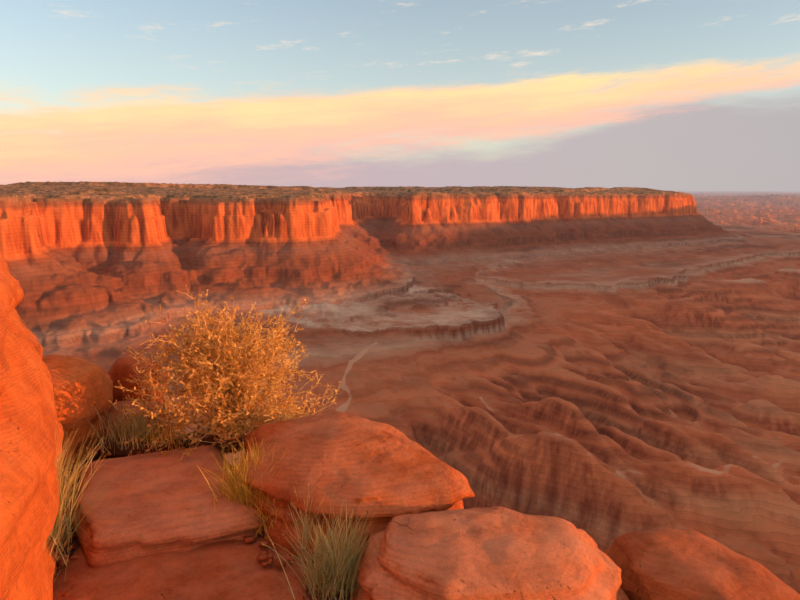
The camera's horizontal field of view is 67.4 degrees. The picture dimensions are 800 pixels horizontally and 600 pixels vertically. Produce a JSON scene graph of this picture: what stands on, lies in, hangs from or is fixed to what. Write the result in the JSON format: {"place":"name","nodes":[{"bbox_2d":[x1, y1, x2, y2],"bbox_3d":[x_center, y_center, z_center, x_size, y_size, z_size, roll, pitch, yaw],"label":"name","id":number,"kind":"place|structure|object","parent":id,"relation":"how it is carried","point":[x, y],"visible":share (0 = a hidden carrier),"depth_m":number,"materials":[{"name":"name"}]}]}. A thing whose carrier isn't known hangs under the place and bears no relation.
{"place":"outdoors","nodes":[
{"label":"outdoors","id":0,"kind":"place"},
{"bbox_2d":[56,452,346,571],"bbox_3d":[-1.760,30.918,6.958,6.610,59.893,8.645,0,10,-1],"label":"ledge","id":1,"kind":"object","parent":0,"point":[94,458],"visible":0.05,"depth_m":3.82,"materials":[{"name":"stone"}]},
{"bbox_2d":[0,249,63,599],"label":"outcrop","id":2,"kind":"object","parent":1,"relation":"on","point":[29,497],"visible":0.98,"depth_m":2.30,"materials":[{"name":"stone"}]},
{"bbox_2d":[54,537,74,567],"bbox_3d":[-1.793,1.231,2.889,0.443,0.112,0.378,0,10,-1],"label":"soil mound","id":3,"kind":"object","parent":1,"relation":"on","point":[71,552],"visible":0.02,"depth_m":2.90,"materials":[{"name":"brown soil"}]},
{"bbox_2d":[49,410,125,566],"bbox_3d":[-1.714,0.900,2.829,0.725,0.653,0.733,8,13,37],"label":"tall grass","id":4,"kind":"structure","parent":3,"relation":"on","point":[57,526],"depth_m":2.90,"materials":[{"name":"beige plant"}]},
{"bbox_2d":[59,500,70,525],"bbox_3d":[-1.911,1.157,3.220,0.349,0.107,0.313,0,10,-1],"label":"grass tuft","id":5,"kind":"object","parent":1,"relation":"on","point":[65,512],"visible":0.02,"depth_m":3.19,"materials":[{"name":"plant"}]},
{"bbox_2d":[42,355,112,465],"bbox_3d":[-2.413,0.843,4.182,0.717,0.876,0.943,0,10,-1],"label":"boulder","id":6,"kind":"object","parent":1,"relation":"on","point":[81,387],"visible":0.29,"depth_m":4.02,"materials":[{"name":"stone"}]},
{"bbox_2d":[98,431,163,456],"bbox_3d":[-1.813,0.975,4.064,0.447,0.102,0.379,0,10,-1],"label":"soil mound","id":7,"kind":"object","parent":1,"relation":"on","point":[117,451],"visible":0.4,"depth_m":3.93,"materials":[{"name":"brown soil"}]},
{"bbox_2d":[88,397,171,452],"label":"green grass","id":8,"kind":"structure","parent":7,"relation":"on","point":[137,429],"depth_m":4.00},
{"bbox_2d":[104,400,175,440],"bbox_3d":[-2.018,0.923,4.460,0.649,0.313,0.547,0,10,-1],"label":"round rock","id":9,"kind":"object","parent":1,"relation":"on","point":[121,404],"visible":0.21,"depth_m":4.34,"materials":[{"name":"stone"}]},
{"bbox_2d":[107,355,169,404],"bbox_3d":[-2.169,0.719,4.948,0.519,0.562,0.538,0,10,-1],"label":"boulder","id":10,"kind":"object","parent":9,"relation":"attached to","point":[121,369],"visible":0.46,"depth_m":4.73,"materials":[{"name":"stone"}]},
{"bbox_2d":[145,437,187,452],"bbox_3d":[-1.539,0.963,3.959,0.266,0.107,0.237,0,10,-1],"label":"soil mound","id":11,"kind":"object","parent":1,"relation":"on","point":[164,448],"visible":0.23,"depth_m":3.89,"materials":[{"name":"brown soil"}]},
{"bbox_2d":[135,416,192,451],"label":"green grass","id":12,"kind":"structure","parent":11,"relation":"on","point":[152,437],"depth_m":3.92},
{"bbox_2d":[70,445,265,566],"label":"slab","id":13,"kind":"structure","parent":1,"relation":"on","point":[149,503],"depth_m":3.06,"materials":[{"name":"stone"}]},
{"bbox_2d":[53,537,313,599],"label":"slab","id":14,"kind":"structure","parent":1,"relation":"on","point":[230,570],"depth_m":2.67,"materials":[{"name":"stone"}]},
{"bbox_2d":[257,527,264,537],"bbox_3d":[-0.618,1.160,3.051,0.241,0.095,0.200,0,10,-1],"label":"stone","id":15,"kind":"object","parent":14,"relation":"on","point":[263,534],"visible":0.02,"depth_m":2.97,"materials":[{"name":"brown stone"}]},
{"bbox_2d":[225,478,290,538],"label":"yellow grass","id":16,"kind":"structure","parent":15,"relation":"on","point":[258,510],"depth_m":2.96,"materials":[{"name":"yellow plant"}]},
{"bbox_2d":[265,497,378,599],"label":"grey grass","id":17,"kind":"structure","parent":14,"relation":"on","point":[332,574],"depth_m":2.57,"materials":[{"name":"plant"}]},
{"bbox_2d":[288,484,329,552],"bbox_3d":[-0.437,1.025,2.866,0.203,0.312,0.301,0,10,-1],"label":"grass sprig","id":18,"kind":"object","parent":17,"relation":"part of","point":[303,529],"depth_m":2.83,"materials":[{"name":"plant"}]},
{"bbox_2d":[237,411,474,566],"bbox_3d":[-0.293,1.023,3.345,1.358,0.582,1.243,0,10,-1],"label":"boulder","id":19,"kind":"object","parent":14,"relation":"on","point":[388,472],"visible":0.58,"depth_m":3.00,"materials":[{"name":"stone"}]},
{"bbox_2d":[55,416,318,596],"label":"crevice pebbles","id":20,"kind":"object","parent":1,"relation":"on","point":[262,556],"visible":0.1,"depth_m":2.83,"materials":[{"name":"stone"}]},
{"bbox_2d":[181,427,255,453],"bbox_3d":[-1.254,0.981,4.236,0.599,0.116,0.517,0,10,-1],"label":"soil mound","id":21,"kind":"object","parent":1,"relation":"on","point":[209,440],"visible":0.27,"depth_m":4.10,"materials":[{"name":"brown soil"}]},
{"bbox_2d":[108,285,340,461],"bbox_3d":[-1.165,0.549,4.177,1.605,1.287,1.434,0,10,-1],"label":"blackbrush shrub","id":22,"kind":"object","parent":1,"relation":"on","point":[227,374],"visible":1,"depth_m":3.95,"materials":[{"name":"yellow plant"}]},
{"bbox_2d":[306,579,353,599],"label":"soil mound","id":23,"kind":"object","parent":1,"relation":"on","point":[309,596],"visible":0.25,"depth_m":2.57,"materials":[{"name":"brown soil"}]},
{"bbox_2d":[352,506,628,599],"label":"boulder","id":24,"kind":"object","parent":1,"relation":"on","point":[497,553],"visible":0.98,"depth_m":2.41,"materials":[{"name":"stone"}]},
{"bbox_2d":[604,528,799,599],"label":"boulder","id":25,"kind":"object","parent":1,"relation":"on","point":[669,564],"visible":0.96,"depth_m":2.56,"materials":[{"name":"stone"}]},
{"bbox_3d":[-1.674,1.312,2.590,0.319,0.104,0.265,0,10,-1],"label":"soil mound","id":26,"kind":"object","parent":1,"relation":"on","visible":0},
{"bbox_2d":[43,508,77,580],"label":"tall grass","id":27,"kind":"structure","parent":26,"relation":"on","point":[57,547],"depth_m":2.65,"materials":[{"name":"beige plant"}]},
{"bbox_3d":[-0.793,1.102,3.220,0.346,0.102,0.295,0,10,-1],"label":"soil mound","id":28,"kind":"object","parent":1,"relation":"on","visible":0},
{"bbox_2d":[198,431,287,511],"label":"yellow grass","id":29,"kind":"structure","parent":28,"relation":"on","point":[240,486],"depth_m":3.13,"materials":[{"name":"yellow plant"}]},
{"bbox_2d":[0,181,799,593],"bbox_3d":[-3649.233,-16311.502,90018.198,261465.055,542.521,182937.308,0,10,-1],"label":"terrain","id":30,"kind":"structure","parent":0,"point":[602,367],"depth_m":1047.64,"materials":[{"name":"orange stone"}]},
{"bbox_2d":[0,0,799,190],"label":"sky","id":31,"kind":"structure","parent":0,"point":[669,95],"materials":[{"name":"blue"}]}
]}

